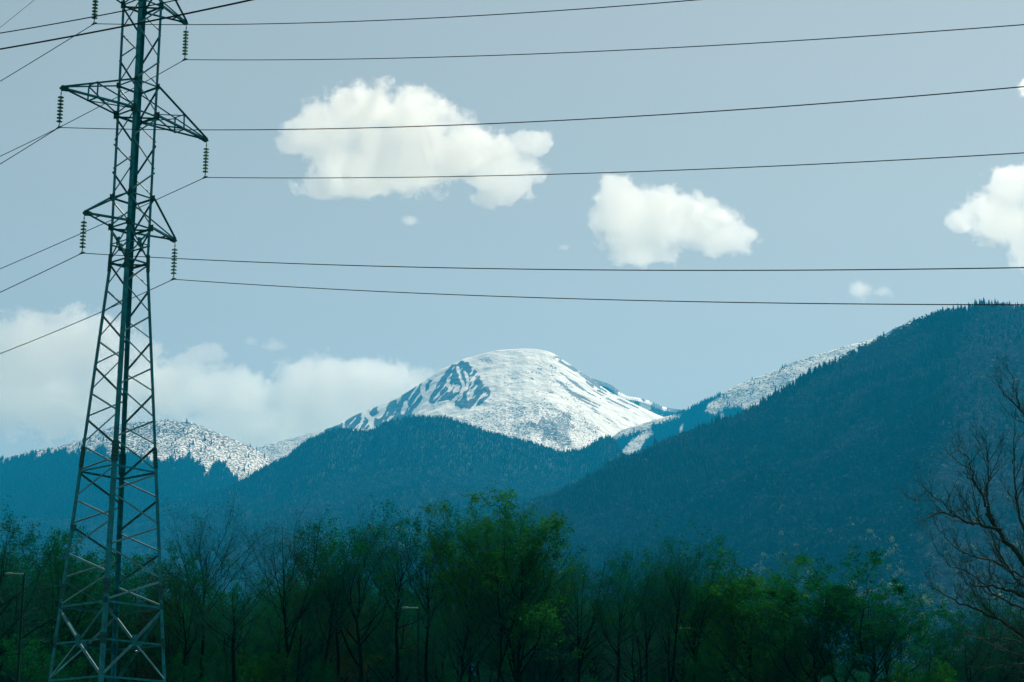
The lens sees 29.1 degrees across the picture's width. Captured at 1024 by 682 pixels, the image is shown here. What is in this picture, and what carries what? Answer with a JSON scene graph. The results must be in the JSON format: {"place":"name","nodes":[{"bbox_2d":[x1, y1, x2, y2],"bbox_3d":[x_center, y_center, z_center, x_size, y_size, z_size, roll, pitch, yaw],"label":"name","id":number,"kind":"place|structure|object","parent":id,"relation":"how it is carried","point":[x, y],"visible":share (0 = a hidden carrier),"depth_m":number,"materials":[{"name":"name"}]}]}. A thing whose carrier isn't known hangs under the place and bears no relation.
{"place":"outdoors","nodes":[
{"label":"outdoors","id":0,"kind":"place"},
{"bbox_2d":[0,0,176,33],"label":"cable","id":1,"kind":"object","parent":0,"point":[90,17],"visible":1,"depth_m":34.41,"materials":[{"name":"metal"}]},
{"bbox_2d":[2,419,272,514],"bbox_3d":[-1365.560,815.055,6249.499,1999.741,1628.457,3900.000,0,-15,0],"label":"stippled mountain","id":2,"kind":"structure","parent":0,"point":[238,452],"depth_m":7279.01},
{"bbox_2d":[0,419,264,520],"bbox_3d":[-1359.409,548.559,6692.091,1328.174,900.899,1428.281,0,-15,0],"label":"treeline conifers","id":3,"kind":"object","parent":2,"relation":"on","point":[45,485],"visible":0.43,"depth_m":6834.02,"materials":[{"name":"plant"}]},
{"bbox_2d":[2,417,618,676],"bbox_3d":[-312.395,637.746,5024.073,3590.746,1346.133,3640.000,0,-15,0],"label":"wooded foothills","id":4,"kind":"structure","parent":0,"point":[350,516],"depth_m":5729.15,"materials":[{"name":"plant"}]},
{"bbox_2d":[0,461,573,615],"bbox_3d":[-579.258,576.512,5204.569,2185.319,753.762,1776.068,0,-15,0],"label":"foothill beeches","id":5,"kind":"object","parent":4,"relation":"on","point":[362,485],"visible":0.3,"depth_m":5428.28,"materials":[{"name":"plant"}]},
{"bbox_2d":[0,414,626,636],"bbox_3d":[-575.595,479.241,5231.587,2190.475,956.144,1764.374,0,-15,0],"label":"foothill conifers","id":6,"kind":"object","parent":4,"relation":"on","point":[288,478],"visible":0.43,"depth_m":5873.82,"materials":[{"name":"plant"}]},
{"bbox_2d":[255,349,662,460],"bbox_3d":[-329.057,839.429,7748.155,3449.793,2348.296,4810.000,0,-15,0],"label":"snowy mountain","id":7,"kind":"structure","parent":0,"point":[548,399],"depth_m":8870.37,"materials":[{"name":"snow"}]},
{"bbox_2d":[0,0,1023,458],"label":"sky","id":8,"kind":"structure","parent":0,"point":[259,365],"materials":[{"name":"blue"}]},
{"bbox_2d":[120,311,1023,680],"bbox_3d":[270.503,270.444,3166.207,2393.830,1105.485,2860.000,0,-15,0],"label":"wooded hillside","id":9,"kind":"structure","parent":0,"point":[938,469],"depth_m":3060.21,"materials":[{"name":"plant"}]},
{"bbox_2d":[213,302,1023,680],"bbox_3d":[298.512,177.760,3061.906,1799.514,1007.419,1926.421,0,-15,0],"label":"hillside beeches","id":10,"kind":"object","parent":9,"relation":"on","point":[879,484],"visible":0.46,"depth_m":3174.21,"materials":[{"name":"plant"}]},
{"bbox_2d":[280,297,1023,681],"bbox_3d":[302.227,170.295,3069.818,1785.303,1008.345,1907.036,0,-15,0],"label":"hillside conifers","id":11,"kind":"object","parent":9,"relation":"on","point":[682,473],"visible":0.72,"depth_m":3647.78,"materials":[{"name":"plant"}]},
{"bbox_2d":[681,523,1023,681],"bbox_3d":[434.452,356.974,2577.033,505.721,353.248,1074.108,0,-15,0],"label":"budding trees","id":12,"kind":"object","parent":9,"relation":"on","point":[762,567],"visible":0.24,"depth_m":2478.58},
{"bbox_2d":[591,378,679,416],"bbox_3d":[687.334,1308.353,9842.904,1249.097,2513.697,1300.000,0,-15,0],"label":"ridge","id":13,"kind":"structure","parent":0,"point":[655,408],"depth_m":10455.57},
{"bbox_2d":[613,325,909,454],"bbox_3d":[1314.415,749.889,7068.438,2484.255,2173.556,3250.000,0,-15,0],"label":"snowy shoulder","id":14,"kind":"object","parent":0,"point":[787,374],"visible":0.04,"depth_m":8051.47},
{"bbox_2d":[616,364,784,452],"bbox_3d":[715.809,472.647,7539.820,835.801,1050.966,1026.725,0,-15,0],"label":"shoulder conifers","id":15,"kind":"object","parent":14,"relation":"on","point":[676,424],"visible":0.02,"depth_m":7967.37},
{"bbox_3d":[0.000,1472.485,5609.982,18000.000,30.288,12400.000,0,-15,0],"label":"ground","id":16,"kind":"structure","parent":0,"visible":0},
{"bbox_2d":[5,572,24,681],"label":"street lamp","id":17,"kind":"object","parent":16,"relation":"on","point":[20,636],"visible":1,"depth_m":91.62,"materials":[{"name":"metal"}]},
{"bbox_2d":[0,544,44,675],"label":"tree","id":18,"kind":"object","parent":16,"relation":"on","point":[7,597],"visible":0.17,"depth_m":131.94,"materials":[{"name":"green plant"}]},
{"bbox_2d":[0,495,86,681],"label":"tree","id":19,"kind":"object","parent":16,"relation":"on","point":[8,633],"visible":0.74,"depth_m":104.42,"materials":[{"name":"green plant"}]},
{"bbox_2d":[1,558,91,680],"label":"tree","id":20,"kind":"object","parent":16,"relation":"on","point":[35,595],"visible":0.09,"depth_m":131.01,"materials":[{"name":"green plant"}]},
{"bbox_2d":[0,631,97,681],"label":"shrub","id":21,"kind":"object","parent":16,"relation":"on","point":[23,674],"visible":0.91,"depth_m":98.00,"materials":[{"name":"green plant"}]},
{"bbox_2d":[0,529,97,681],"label":"tree","id":22,"kind":"object","parent":16,"relation":"on","point":[33,598],"visible":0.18,"depth_m":117.77,"materials":[{"name":"green plant"}]},
{"bbox_2d":[20,643,97,681],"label":"shrub","id":23,"kind":"object","parent":16,"relation":"on","point":[62,669],"visible":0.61,"depth_m":99.38,"materials":[{"name":"green plant"}]},
{"bbox_2d":[0,537,123,681],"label":"tree","id":24,"kind":"object","parent":16,"relation":"on","point":[41,619],"visible":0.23,"depth_m":114.70,"materials":[{"name":"green plant"}]},
{"bbox_2d":[0,514,131,681],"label":"tree","id":25,"kind":"object","parent":16,"relation":"on","point":[69,634],"visible":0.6,"depth_m":111.47,"materials":[{"name":"green plant"}]},
{"bbox_2d":[8,547,124,676],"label":"tree","id":26,"kind":"object","parent":16,"relation":"on","point":[55,602],"visible":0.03,"depth_m":132.32,"materials":[{"name":"green plant"}]},
{"bbox_2d":[25,545,139,681],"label":"tree","id":27,"kind":"object","parent":16,"relation":"on","point":[92,679],"visible":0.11,"depth_m":121.30,"materials":[{"name":"green plant"}]},
{"bbox_2d":[43,569,158,681],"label":"tree","id":28,"kind":"object","parent":16,"relation":"on","point":[112,617],"visible":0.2,"depth_m":118.00,"materials":[{"name":"green plant"}]},
{"bbox_2d":[67,551,150,681],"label":"tree","id":29,"kind":"object","parent":16,"relation":"on","point":[102,563],"visible":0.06,"depth_m":128.18,"materials":[{"name":"green plant"}]},
{"bbox_2d":[48,0,208,681],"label":"lattice pylon","id":30,"kind":"object","parent":16,"relation":"on","point":[128,265],"visible":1,"depth_m":80.40,"materials":[{"name":"metal"}]},
{"bbox_2d":[56,90,63,128],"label":"insulator string","id":31,"kind":"object","parent":30,"relation":"hanging from","point":[60,100],"visible":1,"depth_m":80.03,"materials":[{"name":"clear glass"}]},
{"bbox_2d":[0,86,1023,163],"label":"conductor wire","id":32,"kind":"object","parent":31,"relation":"hanging from","point":[543,121],"visible":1,"depth_m":62.28,"materials":[{"name":"metal"}]},
{"bbox_2d":[79,215,86,253],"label":"insulator string","id":33,"kind":"object","parent":30,"relation":"hanging from","point":[83,235],"visible":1,"depth_m":79.88,"materials":[{"name":"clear glass"}]},
{"bbox_2d":[0,253,1023,292],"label":"conductor wire","id":34,"kind":"object","parent":33,"relation":"hanging from","point":[545,269],"visible":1,"depth_m":62.96,"materials":[{"name":"metal"}]},
{"bbox_2d":[91,0,97,24],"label":"insulator string","id":35,"kind":"object","parent":30,"relation":"hanging from","point":[94,4],"visible":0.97,"depth_m":82.34,"materials":[{"name":"glass"}]},
{"bbox_2d":[0,0,694,81],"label":"conductor wire","id":36,"kind":"object","parent":35,"relation":"hanging from","point":[362,21],"visible":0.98,"depth_m":71.09,"materials":[{"name":"metal"}]},
{"bbox_2d":[0,0,252,49],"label":"cable","id":37,"kind":"object","parent":30,"relation":"attached to","point":[128,24],"visible":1,"depth_m":26.75,"materials":[{"name":"metal"}]},
{"bbox_2d":[170,245,177,280],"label":"insulator string","id":38,"kind":"object","parent":30,"relation":"hanging from","point":[174,260],"visible":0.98,"depth_m":83.45,"materials":[{"name":"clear glass"}]},
{"bbox_2d":[0,279,1023,353],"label":"conductor wire","id":39,"kind":"object","parent":38,"relation":"hanging from","point":[551,298],"visible":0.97,"depth_m":68.91,"materials":[{"name":"metal"}]},
{"bbox_2d":[182,25,188,60],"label":"insulator string","id":40,"kind":"object","parent":30,"relation":"hanging from","point":[185,41],"visible":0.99,"depth_m":86.07,"materials":[{"name":"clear glass"}]},
{"bbox_2d":[0,24,1023,156],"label":"conductor wire","id":41,"kind":"object","parent":40,"relation":"hanging from","point":[561,52],"visible":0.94,"depth_m":70.83,"materials":[{"name":"metal"}]},
{"bbox_2d":[202,142,208,178],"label":"insulator string","id":42,"kind":"object","parent":30,"relation":"hanging from","point":[206,152],"visible":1,"depth_m":85.85,"materials":[{"name":"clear glass"}]},
{"bbox_2d":[0,152,1023,268],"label":"conductor wire","id":43,"kind":"object","parent":42,"relation":"hanging from","point":[565,173],"visible":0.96,"depth_m":71.24,"materials":[{"name":"metal"}]},
{"bbox_2d":[79,557,192,681],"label":"tree","id":44,"kind":"object","parent":16,"relation":"on","point":[127,657],"visible":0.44,"depth_m":114.66,"materials":[{"name":"green plant"}]},
{"bbox_2d":[107,553,207,681],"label":"tree","id":45,"kind":"object","parent":16,"relation":"on","point":[153,671],"visible":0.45,"depth_m":112.94,"materials":[{"name":"green plant"}]},
{"bbox_2d":[123,586,235,681],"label":"tree","id":46,"kind":"object","parent":16,"relation":"on","point":[175,646],"visible":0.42,"depth_m":113.35,"materials":[{"name":"green plant"}]},
{"bbox_2d":[134,536,236,681],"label":"tree","id":47,"kind":"object","parent":16,"relation":"on","point":[199,626],"visible":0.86,"depth_m":99.53,"materials":[{"name":"green plant"}]},
{"bbox_2d":[159,651,235,681],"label":"shrub","id":48,"kind":"object","parent":16,"relation":"on","point":[175,663],"visible":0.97,"depth_m":97.20,"materials":[{"name":"green plant"}]},
{"bbox_2d":[155,586,259,681],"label":"tree","id":49,"kind":"object","parent":16,"relation":"on","point":[198,652],"visible":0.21,"depth_m":130.73,"materials":[{"name":"green plant"}]},
{"bbox_2d":[137,490,282,681],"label":"tree","id":50,"kind":"object","parent":16,"relation":"on","point":[192,549],"visible":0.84,"depth_m":102.38,"materials":[{"name":"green plant"}]},
{"bbox_2d":[173,584,290,681],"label":"tree","id":51,"kind":"object","parent":16,"relation":"on","point":[246,642],"visible":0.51,"depth_m":116.18,"materials":[{"name":"green plant"}]},
{"bbox_2d":[171,551,307,681],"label":"tree","id":52,"kind":"object","parent":16,"relation":"on","point":[235,637],"visible":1,"depth_m":96.86,"materials":[{"name":"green plant"}]},
{"bbox_2d":[204,599,282,677],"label":"tree","id":53,"kind":"object","parent":16,"relation":"on","point":[247,651],"visible":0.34,"depth_m":126.33,"materials":[{"name":"green plant"}]},
{"bbox_2d":[211,574,301,681],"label":"tree","id":54,"kind":"object","parent":16,"relation":"on","point":[259,616],"visible":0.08,"depth_m":132.61,"materials":[{"name":"green plant"}]},
{"bbox_2d":[220,645,294,681],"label":"shrub","id":55,"kind":"object","parent":16,"relation":"on","point":[266,673],"visible":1,"depth_m":98.10,"materials":[{"name":"green plant"}]},
{"bbox_2d":[225,577,334,681],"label":"tree","id":56,"kind":"object","parent":16,"relation":"on","point":[281,640],"visible":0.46,"depth_m":116.07,"materials":[{"name":"green plant"}]},
{"bbox_2d":[236,566,337,681],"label":"tree","id":57,"kind":"object","parent":16,"relation":"on","point":[275,620],"visible":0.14,"depth_m":129.45,"materials":[{"name":"green plant"}]},
{"bbox_2d":[222,495,361,681],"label":"tree","id":58,"kind":"object","parent":16,"relation":"on","point":[284,609],"visible":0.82,"depth_m":103.57,"materials":[{"name":"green plant"}]},
{"bbox_2d":[242,569,367,681],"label":"tree","id":59,"kind":"object","parent":16,"relation":"on","point":[303,659],"visible":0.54,"depth_m":113.80,"materials":[{"name":"green plant"}]},
{"bbox_2d":[276,583,374,681],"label":"tree","id":60,"kind":"object","parent":16,"relation":"on","point":[325,647],"visible":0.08,"depth_m":119.82,"materials":[{"name":"green plant"}]},
{"bbox_2d":[269,528,382,681],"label":"tree","id":61,"kind":"object","parent":16,"relation":"on","point":[346,671],"visible":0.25,"depth_m":114.64,"materials":[{"name":"green plant"}]},
{"bbox_2d":[293,546,374,676],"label":"tree","id":62,"kind":"object","parent":16,"relation":"on","point":[333,617],"visible":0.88,"depth_m":101.16,"materials":[{"name":"green plant"}]},
{"bbox_2d":[288,522,407,681],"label":"tree","id":63,"kind":"object","parent":16,"relation":"on","point":[336,630],"visible":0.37,"depth_m":105.38,"materials":[{"name":"green plant"}]},
{"bbox_2d":[277,499,425,681],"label":"tree","id":64,"kind":"object","parent":16,"relation":"on","point":[360,552],"visible":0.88,"depth_m":102.05,"materials":[{"name":"green plant"}]},
{"bbox_2d":[299,573,426,681],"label":"tree","id":65,"kind":"object","parent":16,"relation":"on","point":[345,655],"visible":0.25,"depth_m":120.99,"materials":[{"name":"green plant"}]},
{"bbox_2d":[321,495,466,681],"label":"tree","id":66,"kind":"object","parent":16,"relation":"on","point":[397,658],"visible":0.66,"depth_m":106.06,"materials":[{"name":"green plant"}]},
{"bbox_2d":[345,570,444,681],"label":"tree","id":67,"kind":"object","parent":16,"relation":"on","point":[389,660],"visible":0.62,"depth_m":119.25,"materials":[{"name":"green plant"}]},
{"bbox_2d":[342,576,449,681],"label":"tree","id":68,"kind":"object","parent":16,"relation":"on","point":[387,640],"visible":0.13,"depth_m":125.92,"materials":[{"name":"green plant"}]},
{"bbox_2d":[361,589,448,681],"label":"tree","id":69,"kind":"object","parent":16,"relation":"on","point":[403,642],"visible":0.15,"depth_m":125.39,"materials":[{"name":"green plant"}]},
{"bbox_2d":[366,505,469,681],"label":"tree","id":70,"kind":"object","parent":16,"relation":"on","point":[427,589],"visible":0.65,"depth_m":107.32,"materials":[{"name":"green plant"}]},
{"bbox_2d":[386,581,469,681],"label":"tree","id":71,"kind":"object","parent":16,"relation":"on","point":[444,673],"visible":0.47,"depth_m":119.98,"materials":[{"name":"green plant"}]},
{"bbox_2d":[389,567,467,681],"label":"tree","id":72,"kind":"object","parent":16,"relation":"on","point":[449,669],"visible":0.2,"depth_m":143.99,"materials":[{"name":"green plant"}]},
{"bbox_2d":[402,593,509,681],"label":"tree","id":73,"kind":"object","parent":16,"relation":"on","point":[475,649],"visible":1,"depth_m":99.51,"materials":[{"name":"green plant"}]},
{"bbox_2d":[414,492,517,681],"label":"tree","id":74,"kind":"object","parent":16,"relation":"on","point":[442,585],"visible":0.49,"depth_m":106.03,"materials":[{"name":"green plant"}]},
{"bbox_2d":[431,540,530,681],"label":"tree","id":75,"kind":"object","parent":16,"relation":"on","point":[477,669],"visible":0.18,"depth_m":117.40,"materials":[{"name":"green plant"}]},
{"bbox_2d":[432,508,559,681],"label":"tree","id":76,"kind":"object","parent":16,"relation":"on","point":[509,661],"visible":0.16,"depth_m":107.74,"materials":[{"name":"green plant"}]},
{"bbox_2d":[416,480,589,681],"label":"tree","id":77,"kind":"object","parent":16,"relation":"on","point":[534,616],"visible":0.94,"depth_m":103.07,"materials":[{"name":"green plant"}]},
{"bbox_2d":[458,501,555,681],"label":"tree","id":78,"kind":"object","parent":16,"relation":"on","point":[513,608],"visible":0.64,"depth_m":103.55,"materials":[{"name":"green plant"}]},
{"bbox_2d":[475,545,618,681],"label":"tree","id":79,"kind":"object","parent":16,"relation":"on","point":[538,665],"visible":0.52,"depth_m":113.46,"materials":[{"name":"green plant"}]},
{"bbox_2d":[514,560,633,681],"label":"tree","id":80,"kind":"object","parent":16,"relation":"on","point":[563,677],"visible":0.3,"depth_m":114.82,"materials":[{"name":"green plant"}]},
{"bbox_2d":[526,597,635,681],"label":"tree","id":81,"kind":"object","parent":16,"relation":"on","point":[594,655],"visible":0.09,"depth_m":143.43,"materials":[{"name":"green plant"}]},
{"bbox_2d":[534,541,639,681],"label":"tree","id":82,"kind":"object","parent":16,"relation":"on","point":[578,638],"visible":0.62,"depth_m":106.34,"materials":[{"name":"green plant"}]},
{"bbox_2d":[542,584,641,681],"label":"tree","id":83,"kind":"object","parent":16,"relation":"on","point":[607,671],"visible":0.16,"depth_m":127.77,"materials":[{"name":"green plant"}]},
{"bbox_2d":[542,587,653,681],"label":"tree","id":84,"kind":"object","parent":16,"relation":"on","point":[590,672],"visible":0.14,"depth_m":120.70,"materials":[{"name":"green plant"}]},
{"bbox_2d":[554,596,683,681],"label":"tree","id":85,"kind":"object","parent":16,"relation":"on","point":[631,662],"visible":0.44,"depth_m":112.62,"materials":[{"name":"green plant"}]},
{"bbox_2d":[568,548,679,681],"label":"tree","id":86,"kind":"object","parent":16,"relation":"on","point":[652,581],"visible":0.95,"depth_m":102.60,"materials":[{"name":"green plant"}]},
{"bbox_2d":[603,596,681,681],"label":"tree","id":87,"kind":"object","parent":16,"relation":"on","point":[643,677],"visible":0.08,"depth_m":135.09,"materials":[{"name":"green plant"}]},
{"bbox_2d":[605,533,684,681],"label":"tree","id":88,"kind":"object","parent":16,"relation":"on","point":[649,634],"visible":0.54,"depth_m":104.72,"materials":[{"name":"green plant"}]},
{"bbox_2d":[634,550,698,681],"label":"tree","id":89,"kind":"object","parent":16,"relation":"on","point":[666,634],"visible":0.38,"depth_m":105.33,"materials":[{"name":"green plant"}]},
{"bbox_2d":[623,573,731,681],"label":"tree","id":90,"kind":"object","parent":16,"relation":"on","point":[664,639],"visible":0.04,"depth_m":133.00,"materials":[{"name":"green plant"}]},
{"bbox_2d":[593,566,763,681],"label":"tree","id":91,"kind":"object","parent":16,"relation":"on","point":[665,668],"visible":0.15,"depth_m":118.75,"materials":[{"name":"green plant"}]},
{"bbox_2d":[655,533,709,681],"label":"tree","id":92,"kind":"object","parent":16,"relation":"on","point":[685,605],"visible":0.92,"depth_m":100.53,"materials":[{"name":"green plant"}]},
{"bbox_2d":[640,519,759,681],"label":"tree","id":93,"kind":"object","parent":16,"relation":"on","point":[698,612],"visible":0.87,"depth_m":101.14,"materials":[{"name":"green plant"}]},
{"bbox_2d":[639,580,803,681],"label":"tree","id":94,"kind":"object","parent":16,"relation":"on","point":[729,633],"visible":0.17,"depth_m":114.86,"materials":[{"name":"green plant"}]},
{"bbox_2d":[667,548,842,681],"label":"tree","id":95,"kind":"object","parent":16,"relation":"on","point":[736,614],"visible":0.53,"depth_m":101.96,"materials":[{"name":"green plant"}]},
{"bbox_2d":[677,567,867,681],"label":"tree","id":96,"kind":"object","parent":16,"relation":"on","point":[740,608],"visible":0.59,"depth_m":99.86,"materials":[{"name":"green plant"}]},
{"bbox_2d":[739,552,900,681],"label":"tree","id":97,"kind":"object","parent":16,"relation":"on","point":[816,678],"visible":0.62,"depth_m":98.45,"materials":[{"name":"green plant"}]},
{"bbox_2d":[763,542,960,681],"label":"tree","id":98,"kind":"object","parent":16,"relation":"on","point":[862,648],"visible":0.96,"depth_m":96.89,"materials":[{"name":"green plant"}]},
{"bbox_2d":[836,574,939,681],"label":"tree","id":99,"kind":"object","parent":16,"relation":"on","point":[888,665],"visible":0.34,"depth_m":99.99,"materials":[{"name":"green plant"}]},
{"bbox_2d":[865,657,953,681],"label":"shrub","id":100,"kind":"object","parent":16,"relation":"on","point":[905,675],"visible":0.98,"depth_m":94.82,"materials":[{"name":"green plant"}]},
{"bbox_2d":[903,659,959,681],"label":"shrub","id":101,"kind":"object","parent":16,"relation":"on","point":[943,676],"visible":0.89,"depth_m":95.95,"materials":[{"name":"green plant"}]},
{"bbox_2d":[878,593,1005,681],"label":"tree","id":102,"kind":"object","parent":16,"relation":"on","point":[951,658],"visible":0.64,"depth_m":103.32,"materials":[{"name":"green plant"}]},
{"bbox_2d":[877,588,1023,681],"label":"tree","id":103,"kind":"object","parent":16,"relation":"on","point":[1000,671],"visible":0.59,"depth_m":104.31,"materials":[{"name":"green plant"}]},
{"bbox_2d":[895,355,1023,681],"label":"bare tree","id":104,"kind":"object","parent":16,"relation":"on","point":[996,549],"visible":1,"depth_m":51.33,"materials":[{"name":"dark bark"},{"name":"dark twig"}]},
{"bbox_2d":[910,581,1023,681],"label":"tree","id":105,"kind":"object","parent":16,"relation":"on","point":[1000,652],"visible":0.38,"depth_m":108.17,"materials":[{"name":"green plant"}]},
{"bbox_2d":[938,604,1022,681],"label":"tree","id":106,"kind":"object","parent":16,"relation":"on","point":[971,646],"visible":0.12,"depth_m":116.18,"materials":[{"name":"green plant"}]},
{"bbox_2d":[962,588,1023,681],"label":"tree","id":107,"kind":"object","parent":16,"relation":"on","point":[1011,636],"visible":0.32,"depth_m":107.98,"materials":[{"name":"green plant"}]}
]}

